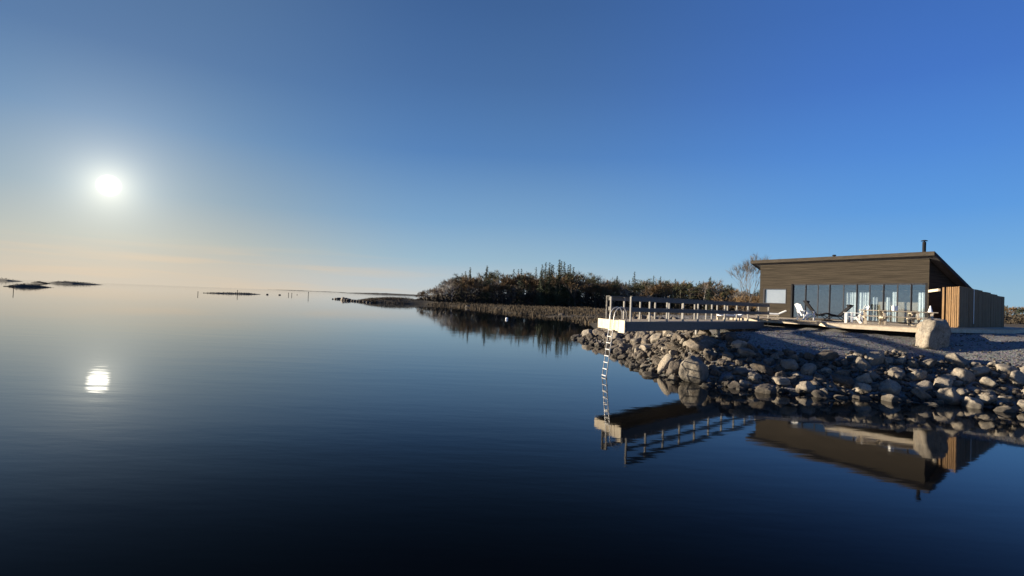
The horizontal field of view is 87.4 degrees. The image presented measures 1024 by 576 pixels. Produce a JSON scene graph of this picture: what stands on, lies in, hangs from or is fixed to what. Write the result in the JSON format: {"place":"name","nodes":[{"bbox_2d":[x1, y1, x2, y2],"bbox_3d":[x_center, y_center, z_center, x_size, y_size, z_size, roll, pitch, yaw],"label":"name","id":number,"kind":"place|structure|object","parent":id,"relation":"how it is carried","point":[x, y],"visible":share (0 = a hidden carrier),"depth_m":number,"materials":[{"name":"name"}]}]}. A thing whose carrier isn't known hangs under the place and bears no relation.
{"place":"outdoors","nodes":[
{"label":"outdoors","id":0,"kind":"place"},
{"bbox_2d":[359,293,434,295],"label":"wooded coast","id":1,"kind":"structure","parent":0,"point":[392,294],"depth_m":2559.10},
{"bbox_2d":[0,279,1023,575],"bbox_3d":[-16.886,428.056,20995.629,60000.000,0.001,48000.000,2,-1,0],"label":"sea","id":2,"kind":"structure","parent":0,"point":[170,431],"depth_m":11.08,"materials":[{"name":"liquid"}]},
{"bbox_2d":[4,283,53,287],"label":"islet","id":3,"kind":"object","parent":2,"relation":"on","point":[23,285],"visible":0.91,"depth_m":238.81,"materials":[{"name":"grey stone"}]},
{"bbox_2d":[48,280,99,284],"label":"islet","id":4,"kind":"object","parent":2,"relation":"on","point":[65,282],"visible":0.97,"depth_m":704.34,"materials":[{"name":"grey stone"}]},
{"bbox_2d":[0,0,1023,314],"label":"sky","id":5,"kind":"structure","parent":0,"point":[352,146],"materials":[{"name":"blue"}]},
{"bbox_2d":[372,299,1023,410],"bbox_3d":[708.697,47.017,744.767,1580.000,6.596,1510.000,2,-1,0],"label":"ground","id":6,"kind":"structure","parent":0,"point":[829,334],"depth_m":24.49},
{"bbox_2d":[448,277,473,298],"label":"bare tree","id":7,"kind":"object","parent":6,"relation":"on","point":[469,283],"visible":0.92,"depth_m":210.74,"materials":[{"name":"brown plant"}]},
{"bbox_2d":[457,277,481,300],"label":"bare tree","id":8,"kind":"object","parent":6,"relation":"on","point":[474,280],"visible":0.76,"depth_m":211.87,"materials":[{"name":"brown plant"}]},
{"bbox_2d":[463,283,483,302],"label":"bare tree","id":9,"kind":"object","parent":6,"relation":"on","point":[476,286],"visible":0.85,"depth_m":210.74,"materials":[{"name":"brown plant"}]},
{"bbox_2d":[479,269,492,303],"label":"spruce tree","id":10,"kind":"object","parent":6,"relation":"on","point":[485,297],"visible":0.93,"depth_m":207.73,"materials":[{"name":"green plant"}]},
{"bbox_2d":[486,282,509,304],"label":"bare tree","id":11,"kind":"object","parent":6,"relation":"on","point":[499,285],"visible":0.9,"depth_m":209.53,"materials":[{"name":"brown plant"}]},
{"bbox_2d":[495,284,522,303],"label":"bare tree","id":12,"kind":"object","parent":6,"relation":"on","point":[515,290],"visible":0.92,"depth_m":211.10,"materials":[{"name":"brown plant"}]},
{"bbox_2d":[498,272,534,291],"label":"bare tree","id":13,"kind":"object","parent":6,"relation":"on","point":[519,275],"visible":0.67,"depth_m":222.38,"materials":[{"name":"brown plant"}]},
{"bbox_2d":[515,269,526,302],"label":"spruce tree","id":14,"kind":"object","parent":6,"relation":"on","point":[520,285],"visible":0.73,"depth_m":213.71,"materials":[{"name":"green plant"}]},
{"bbox_2d":[521,277,547,303],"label":"bare tree","id":15,"kind":"object","parent":6,"relation":"on","point":[534,282],"visible":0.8,"depth_m":213.21,"materials":[{"name":"brown plant"}]},
{"bbox_2d":[357,296,715,323],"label":"reed bed","id":16,"kind":"object","parent":6,"relation":"on","point":[515,309],"visible":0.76,"depth_m":140.47,"materials":[{"name":"brown plant"}]},
{"bbox_2d":[532,270,547,304],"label":"spruce tree","id":17,"kind":"object","parent":6,"relation":"on","point":[540,292],"visible":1,"depth_m":207.44,"materials":[{"name":"green plant"}]},
{"bbox_2d":[542,263,554,305],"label":"spruce tree","id":18,"kind":"object","parent":6,"relation":"on","point":[548,287],"visible":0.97,"depth_m":207.72,"materials":[{"name":"green plant"}]},
{"bbox_2d":[541,272,573,306],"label":"bare tree","id":19,"kind":"object","parent":6,"relation":"on","point":[554,283],"visible":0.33,"depth_m":213.42,"materials":[{"name":"brown plant"}]},
{"bbox_2d":[551,261,566,304],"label":"spruce tree","id":20,"kind":"object","parent":6,"relation":"on","point":[559,291],"visible":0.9,"depth_m":207.86,"materials":[{"name":"green plant"}]},
{"bbox_2d":[556,278,584,306],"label":"bare tree","id":21,"kind":"object","parent":6,"relation":"on","point":[571,285],"visible":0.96,"depth_m":205.79,"materials":[{"name":"brown plant"}]},
{"bbox_2d":[563,264,577,306],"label":"spruce tree","id":22,"kind":"object","parent":6,"relation":"on","point":[569,296],"visible":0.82,"depth_m":207.80,"materials":[{"name":"green plant"}]},
{"bbox_2d":[554,271,590,282],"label":"bare tree","id":23,"kind":"object","parent":6,"relation":"on","point":[577,276],"visible":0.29,"depth_m":237.68,"materials":[{"name":"brown plant"}]},
{"bbox_2d":[585,284,604,305],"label":"bare tree","id":24,"kind":"object","parent":6,"relation":"on","point":[590,289],"visible":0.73,"depth_m":206.95,"materials":[{"name":"brown plant"}]},
{"bbox_2d":[599,281,624,305],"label":"bare tree","id":25,"kind":"object","parent":6,"relation":"on","point":[606,287],"visible":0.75,"depth_m":204.57,"materials":[{"name":"brown plant"}]},
{"bbox_2d":[638,286,662,304],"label":"bare tree","id":26,"kind":"object","parent":6,"relation":"on","point":[650,293],"visible":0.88,"depth_m":195.37,"materials":[{"name":"brown plant"}]},
{"bbox_2d":[642,371,658,377],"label":"rock","id":27,"kind":"object","parent":6,"relation":"on","point":[649,374],"visible":0.48,"depth_m":24.14,"materials":[{"name":"stone"}]},
{"bbox_2d":[650,333,661,343],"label":"rock","id":28,"kind":"object","parent":6,"relation":"on","point":[655,337],"visible":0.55,"depth_m":33.64,"materials":[{"name":"stone"}]},
{"bbox_2d":[657,353,672,374],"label":"boulder","id":29,"kind":"object","parent":6,"relation":"on","point":[664,362],"visible":0.97,"depth_m":24.81,"materials":[{"name":"stone"}]},
{"bbox_2d":[648,281,686,307],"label":"bare tree","id":30,"kind":"object","parent":6,"relation":"on","point":[659,287],"visible":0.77,"depth_m":196.74,"materials":[{"name":"brown plant"}]},
{"bbox_2d":[665,361,680,376],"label":"boulder","id":31,"kind":"object","parent":6,"relation":"on","point":[673,367],"visible":0.56,"depth_m":24.12,"materials":[{"name":"stone"}]},
{"bbox_2d":[665,341,681,349],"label":"rock","id":32,"kind":"object","parent":6,"relation":"on","point":[672,345],"visible":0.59,"depth_m":28.00,"materials":[{"name":"stone"}]},
{"bbox_2d":[598,296,769,335],"bbox_3d":[9.546,1.839,28.608,15.232,2.416,2.281,3,-2,-43],"label":"dock","id":33,"kind":"object","parent":6,"relation":"on","point":[648,324],"visible":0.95,"depth_m":26.21,"materials":[{"name":"wood"}]},
{"bbox_2d":[602,307,626,377],"bbox_3d":[4.496,2.494,23.622,0.975,3.371,0.418,3,-1,-17],"label":"bathing ladder","id":34,"kind":"object","parent":33,"relation":"attached to","point":[604,361],"visible":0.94,"depth_m":23.57,"materials":[{"name":"metal"}]},
{"bbox_2d":[716,314,743,320],"bbox_3d":[13.204,1.669,32.224,1.752,0.551,0.620,3,-1,-20],"label":"sunbed","id":35,"kind":"object","parent":33,"relation":"on","point":[729,316],"visible":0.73,"depth_m":32.02,"materials":[{"name":"white plastic"}]},
{"bbox_2d":[679,355,709,383],"bbox_3d":[7.937,3.603,23.154,1.218,1.179,1.595,20,-7,42],"label":"boulder","id":36,"kind":"object","parent":6,"relation":"on","point":[693,369],"visible":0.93,"depth_m":22.70,"materials":[{"name":"stone"}]},
{"bbox_2d":[686,335,722,351],"bbox_3d":[9.458,2.887,26.401,2.057,1.078,1.572,11,-5,-28],"label":"boulder","id":37,"kind":"object","parent":6,"relation":"on","point":[700,343],"visible":0.59,"depth_m":25.82,"materials":[{"name":"stone"}]},
{"bbox_2d":[703,350,717,361],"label":"rock","id":38,"kind":"object","parent":6,"relation":"on","point":[709,354],"visible":0.84,"depth_m":24.14,"materials":[{"name":"stone"}]},
{"bbox_2d":[696,288,727,305],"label":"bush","id":39,"kind":"object","parent":6,"relation":"on","point":[702,294],"visible":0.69,"depth_m":187.37,"materials":[{"name":"brown plant"}]},
{"bbox_2d":[417,287,1023,323],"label":"undergrowth","id":40,"kind":"object","parent":6,"relation":"on","point":[1010,318],"visible":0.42,"depth_m":207.26,"materials":[{"name":"plant"}]},
{"bbox_2d":[722,352,733,362],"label":"boulder","id":41,"kind":"object","parent":6,"relation":"on","point":[729,357],"visible":0.53,"depth_m":23.74,"materials":[{"name":"stone"}]},
{"bbox_2d":[710,295,753,314],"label":"bare tree","id":42,"kind":"object","parent":6,"relation":"on","point":[743,299],"visible":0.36,"depth_m":75.83,"materials":[{"name":"brown plant"}]},
{"bbox_2d":[725,333,738,341],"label":"rock","id":43,"kind":"object","parent":6,"relation":"on","point":[730,337],"visible":0.56,"depth_m":25.54,"materials":[{"name":"stone"}]},
{"bbox_2d":[728,381,741,388],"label":"rock","id":44,"kind":"object","parent":6,"relation":"on","point":[734,384],"visible":0.68,"depth_m":21.67,"materials":[{"name":"stone"}]},
{"bbox_2d":[730,340,746,348],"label":"rock","id":45,"kind":"object","parent":6,"relation":"on","point":[738,344],"visible":0.66,"depth_m":24.44,"materials":[{"name":"stone"}]},
{"bbox_2d":[731,367,747,376],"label":"boulder","id":46,"kind":"object","parent":6,"relation":"on","point":[737,370],"visible":0.83,"depth_m":22.58,"materials":[{"name":"stone"}]},
{"bbox_2d":[728,295,759,310],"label":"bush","id":47,"kind":"object","parent":6,"relation":"on","point":[753,298],"visible":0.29,"depth_m":67.67,"materials":[{"name":"brown plant"}]},
{"bbox_2d":[729,294,759,315],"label":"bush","id":48,"kind":"object","parent":6,"relation":"on","point":[747,297],"visible":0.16,"depth_m":71.64,"materials":[{"name":"brown plant"}]},
{"bbox_2d":[739,380,752,388],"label":"rock","id":49,"kind":"object","parent":6,"relation":"on","point":[743,383],"visible":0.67,"depth_m":21.67,"materials":[{"name":"stone"}]},
{"bbox_2d":[737,348,755,357],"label":"rock","id":50,"kind":"object","parent":6,"relation":"on","point":[744,352],"visible":0.91,"depth_m":23.68,"materials":[{"name":"stone"}]},
{"bbox_2d":[725,251,768,314],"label":"bare tree","id":51,"kind":"object","parent":6,"relation":"on","point":[747,269],"visible":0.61,"depth_m":57.42,"materials":[{"name":"brown plant"}]},
{"bbox_2d":[746,372,761,383],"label":"rock","id":52,"kind":"object","parent":6,"relation":"on","point":[752,377],"visible":0.92,"depth_m":21.88,"materials":[{"name":"stone"}]},
{"bbox_2d":[750,362,773,375],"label":"boulder","id":53,"kind":"object","parent":6,"relation":"on","point":[764,368],"visible":0.98,"depth_m":22.41,"materials":[{"name":"stone"}]},
{"bbox_2d":[755,383,776,393],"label":"rock","id":54,"kind":"object","parent":6,"relation":"on","point":[767,388],"visible":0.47,"depth_m":20.69,"materials":[{"name":"stone"}]},
{"bbox_2d":[763,358,774,365],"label":"rock","id":55,"kind":"object","parent":6,"relation":"on","point":[769,361],"visible":0.82,"depth_m":23.05,"materials":[{"name":"stone"}]},
{"bbox_2d":[771,376,790,385],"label":"rock","id":56,"kind":"object","parent":6,"relation":"on","point":[780,380],"visible":1,"depth_m":21.38,"materials":[{"name":"stone"}]},
{"bbox_2d":[780,359,797,370],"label":"boulder","id":57,"kind":"object","parent":6,"relation":"on","point":[790,364],"visible":1,"depth_m":22.35,"materials":[{"name":"stone"}]},
{"bbox_2d":[572,315,1023,410],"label":"gravel","id":58,"kind":"structure","parent":6,"relation":"on","point":[1001,381],"depth_m":22.52,"materials":[{"name":"stone"}]},
{"bbox_2d":[795,381,815,393],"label":"rock","id":59,"kind":"object","parent":6,"relation":"on","point":[807,387],"visible":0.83,"depth_m":20.91,"materials":[{"name":"stone"}]},
{"bbox_2d":[800,363,816,375],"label":"rock","id":60,"kind":"object","parent":6,"relation":"on","point":[810,369],"visible":0.99,"depth_m":22.19,"materials":[{"name":"stone"}]},
{"bbox_2d":[814,374,825,383],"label":"rock","id":61,"kind":"object","parent":6,"relation":"on","point":[820,378],"visible":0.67,"depth_m":21.63,"materials":[{"name":"stone"}]},
{"bbox_2d":[810,390,831,397],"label":"rock","id":62,"kind":"object","parent":6,"relation":"on","point":[818,393],"visible":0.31,"depth_m":20.21,"materials":[{"name":"stone"}]},
{"bbox_2d":[816,350,837,361],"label":"rock","id":63,"kind":"object","parent":6,"relation":"on","point":[830,355],"visible":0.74,"depth_m":23.11,"materials":[{"name":"stone"}]},
{"bbox_2d":[831,374,854,388],"bbox_3d":[13.137,3.737,21.301,0.968,0.470,0.687,22,-20,20],"label":"rock","id":64,"kind":"object","parent":6,"relation":"on","point":[847,382],"visible":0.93,"depth_m":21.10,"materials":[{"name":"stone"}]},
{"bbox_2d":[852,357,870,369],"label":"rock","id":65,"kind":"object","parent":6,"relation":"on","point":[862,363],"visible":0.84,"depth_m":22.44,"materials":[{"name":"stone"}]},
{"bbox_2d":[852,383,871,394],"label":"rock","id":66,"kind":"object","parent":6,"relation":"on","point":[857,388],"visible":0.9,"depth_m":20.64,"materials":[{"name":"stone"}]},
{"bbox_2d":[855,373,871,383],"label":"rock","id":67,"kind":"object","parent":6,"relation":"on","point":[866,378],"visible":0.77,"depth_m":21.26,"materials":[{"name":"stone"}]},
{"bbox_2d":[864,352,884,365],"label":"rock","id":68,"kind":"object","parent":6,"relation":"on","point":[874,358],"visible":0.9,"depth_m":22.68,"materials":[{"name":"stone"}]},
{"bbox_2d":[730,315,1023,333],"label":"terrace","id":69,"kind":"structure","parent":6,"relation":"on","point":[907,328],"depth_m":27.98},
{"bbox_2d":[794,303,814,319],"bbox_3d":[17.780,1.456,32.583,1.006,1.034,0.800,2,-1,-5],"label":"garden chair","id":70,"kind":"object","parent":69,"relation":"on","point":[800,311],"visible":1,"depth_m":32.51,"materials":[{"name":"white plastic"}]},
{"bbox_2d":[803,300,835,320],"bbox_3d":[19.511,1.440,34.001,1.823,1.228,0.640,2,-1,8],"label":"lounge chair","id":71,"kind":"object","parent":69,"relation":"on","point":[809,306],"visible":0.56,"depth_m":33.95,"materials":[{"name":"black metal"}]},
{"bbox_2d":[816,305,853,321],"bbox_3d":[19.021,1.464,31.581,1.820,1.044,0.640,2,-1,12],"label":"lounge chair","id":72,"kind":"object","parent":69,"relation":"on","point":[847,308],"visible":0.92,"depth_m":31.39,"materials":[{"name":"black metal"}]},
{"bbox_2d":[843,305,865,323],"bbox_3d":[18.371,1.401,28.733,1.006,1.034,0.800,1,-1,35],"label":"garden chair","id":73,"kind":"object","parent":69,"relation":"on","point":[856,318],"visible":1,"depth_m":28.62,"materials":[{"name":"white plastic"}]},
{"bbox_2d":[859,309,887,324],"bbox_3d":[18.739,1.515,27.690,1.350,0.752,1.680,2,-1,30],"label":"picnic table","id":74,"kind":"object","parent":69,"relation":"on","point":[864,315],"visible":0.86,"depth_m":27.46,"materials":[{"name":"beige wood"}]},
{"bbox_2d":[878,310,926,325],"bbox_3d":[19.644,1.540,27.190,1.900,0.752,1.680,2,-1,24],"label":"picnic table","id":75,"kind":"object","parent":69,"relation":"on","point":[884,316],"visible":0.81,"depth_m":26.94,"materials":[{"name":"beige wood"}]},
{"bbox_2d":[906,312,940,325],"bbox_3d":[21.030,1.603,27.590,1.300,0.752,1.680,2,-1,27],"label":"picnic table","id":76,"kind":"object","parent":69,"relation":"on","point":[910,314],"visible":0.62,"depth_m":27.44,"materials":[{"name":"beige wood"}]},
{"bbox_2d":[942,286,1004,327],"bbox_3d":[27.249,1.235,31.575,10.832,2.210,0.974,3,-1,-38],"label":"screen fence","id":77,"kind":"object","parent":69,"relation":"on","point":[966,307],"visible":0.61,"depth_m":29.48,"materials":[{"name":"brown wood"}]},
{"bbox_2d":[878,378,900,394],"bbox_3d":[14.712,3.950,20.828,0.720,0.715,0.818,-35,-3,30],"label":"rock","id":78,"kind":"object","parent":6,"relation":"on","point":[889,386],"visible":0.8,"depth_m":20.68,"materials":[{"name":"stone"}]},
{"bbox_2d":[881,394,898,401],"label":"rock","id":79,"kind":"object","parent":6,"relation":"on","point":[890,398],"visible":0.53,"depth_m":19.85,"materials":[{"name":"stone"}]},
{"bbox_2d":[886,367,905,379],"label":"rock","id":80,"kind":"object","parent":6,"relation":"on","point":[896,373],"visible":0.97,"depth_m":21.54,"materials":[{"name":"stone"}]},
{"bbox_2d":[892,346,908,354],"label":"boulder","id":81,"kind":"object","parent":6,"relation":"on","point":[900,350],"visible":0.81,"depth_m":23.20,"materials":[{"name":"stone"}]},
{"bbox_2d":[906,370,926,380],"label":"rock","id":82,"kind":"object","parent":6,"relation":"on","point":[916,375],"visible":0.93,"depth_m":21.33,"materials":[{"name":"stone"}]},
{"bbox_2d":[911,387,931,401],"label":"rock","id":83,"kind":"object","parent":6,"relation":"on","point":[919,393],"visible":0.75,"depth_m":20.13,"materials":[{"name":"stone"}]},
{"bbox_2d":[912,380,931,391],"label":"rock","id":84,"kind":"object","parent":6,"relation":"on","point":[925,385],"visible":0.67,"depth_m":20.72,"materials":[{"name":"stone"}]},
{"bbox_2d":[918,358,937,367],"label":"rock","id":85,"kind":"object","parent":6,"relation":"on","point":[930,363],"visible":0.8,"depth_m":22.23,"materials":[{"name":"stone"}]},
{"bbox_2d":[915,318,950,349],"bbox_3d":[18.748,2.235,23.926,1.497,1.772,1.002,3,-1,-23],"label":"boulder","id":86,"kind":"object","parent":6,"relation":"on","point":[934,334],"visible":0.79,"depth_m":23.58,"materials":[{"name":"stone"}]},
{"bbox_2d":[933,377,953,387],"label":"rock","id":87,"kind":"object","parent":6,"relation":"on","point":[944,382],"visible":0.67,"depth_m":20.76,"materials":[{"name":"stone"}]},
{"bbox_2d":[936,387,961,404],"bbox_3d":[16.401,4.091,20.131,0.953,0.726,0.637,8,-33,-41],"label":"rock","id":88,"kind":"object","parent":6,"relation":"on","point":[951,396],"visible":0.9,"depth_m":19.86,"materials":[{"name":"stone"}]},
{"bbox_2d":[944,353,969,368],"bbox_3d":[18.531,3.101,22.282,0.615,0.566,1.016,-1,34,-27],"label":"rock","id":89,"kind":"object","parent":6,"relation":"on","point":[957,360],"visible":0.78,"depth_m":22.15,"materials":[{"name":"stone"}]},
{"bbox_2d":[950,367,975,381],"bbox_3d":[17.801,3.491,21.165,0.679,0.589,0.641,28,10,-9],"label":"rock","id":90,"kind":"object","parent":6,"relation":"on","point":[962,374],"visible":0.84,"depth_m":20.93,"materials":[{"name":"stone"}]},
{"bbox_2d":[956,388,969,395],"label":"rock","id":91,"kind":"object","parent":6,"relation":"on","point":[962,392],"visible":0.79,"depth_m":20.21,"materials":[{"name":"stone"}]},
{"bbox_2d":[960,396,983,408],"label":"rock","id":92,"kind":"object","parent":6,"relation":"on","point":[971,402],"visible":0.66,"depth_m":19.31,"materials":[{"name":"stone"}]},
{"bbox_2d":[969,366,990,376],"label":"rock","id":93,"kind":"object","parent":6,"relation":"on","point":[979,371],"visible":0.79,"depth_m":21.02,"materials":[{"name":"stone"}]},
{"bbox_2d":[975,394,997,405],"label":"rock","id":94,"kind":"object","parent":6,"relation":"on","point":[986,399],"visible":0.79,"depth_m":19.41,"materials":[{"name":"stone"}]},
{"bbox_2d":[979,377,998,387],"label":"rock","id":95,"kind":"object","parent":6,"relation":"on","point":[990,382],"visible":0.94,"depth_m":20.31,"materials":[{"name":"stone"}]},
{"bbox_2d":[994,406,1015,412],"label":"rock","id":96,"kind":"object","parent":6,"relation":"on","point":[1005,409],"visible":0.45,"depth_m":18.62,"materials":[{"name":"stone"}]},
{"bbox_2d":[995,364,1017,376],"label":"rock","id":97,"kind":"object","parent":6,"relation":"on","point":[1003,368],"visible":0.52,"depth_m":20.94,"materials":[{"name":"stone"}]},
{"bbox_2d":[998,395,1015,402],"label":"boulder","id":98,"kind":"object","parent":6,"relation":"on","point":[1003,399],"visible":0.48,"depth_m":19.50,"materials":[{"name":"stone"}]},
{"bbox_2d":[1008,370,1023,385],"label":"rock","id":99,"kind":"object","parent":6,"relation":"on","point":[1016,377],"visible":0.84,"depth_m":20.20,"materials":[{"name":"stone"}]},
{"bbox_2d":[751,240,970,323],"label":"house","id":100,"kind":"structure","parent":0,"point":[823,284],"depth_m":36.45,"materials":[{"name":"wood"}]},
{"bbox_2d":[763,289,786,303],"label":"window","id":101,"kind":"structure","parent":100,"relation":"in","point":[772,296],"depth_m":40.47,"materials":[{"name":"white glass"}]},
{"bbox_2d":[846,292,855,319],"bbox_3d":[22.682,1.225,35.743,0.103,1.848,0.756,3,-1,-28],"label":"curtain","id":102,"kind":"object","parent":100,"relation":"hanging from","point":[851,299],"visible":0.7,"depth_m":35.79,"materials":[{"name":"fabric"}]},
{"bbox_2d":[859,292,870,319],"bbox_3d":[23.060,1.222,35.047,0.103,1.855,0.694,3,-1,-28],"label":"curtain","id":103,"kind":"object","parent":100,"relation":"hanging from","point":[863,299],"visible":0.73,"depth_m":35.09,"materials":[{"name":"fabric"}]},
{"bbox_2d":[872,297,876,320],"bbox_3d":[23.354,1.374,34.492,0.098,1.553,0.288,3,-1,-28],"label":"curtain","id":104,"kind":"object","parent":100,"relation":"hanging from","point":[874,313],"visible":1,"depth_m":34.48,"materials":[{"name":"fabric"}]},
{"bbox_2d":[886,297,889,321],"bbox_3d":[23.721,1.369,33.817,0.098,1.565,0.246,3,-1,-28],"label":"curtain","id":105,"kind":"object","parent":100,"relation":"hanging from","point":[888,305],"visible":0.85,"depth_m":33.80,"materials":[{"name":"fabric"}]},
{"bbox_2d":[892,292,895,321],"bbox_3d":[23.899,1.200,33.506,0.098,1.904,0.241,3,-1,-28],"label":"curtain","id":106,"kind":"object","parent":100,"relation":"hanging from","point":[893,304],"visible":0.77,"depth_m":33.51,"materials":[{"name":"fabric"}]},
{"bbox_2d":[918,292,924,321],"bbox_3d":[24.591,1.210,32.149,0.090,1.882,0.420,3,-1,-24],"label":"curtain","id":107,"kind":"object","parent":100,"relation":"hanging from","point":[921,301],"visible":0.65,"depth_m":32.19,"materials":[{"name":"fabric"}]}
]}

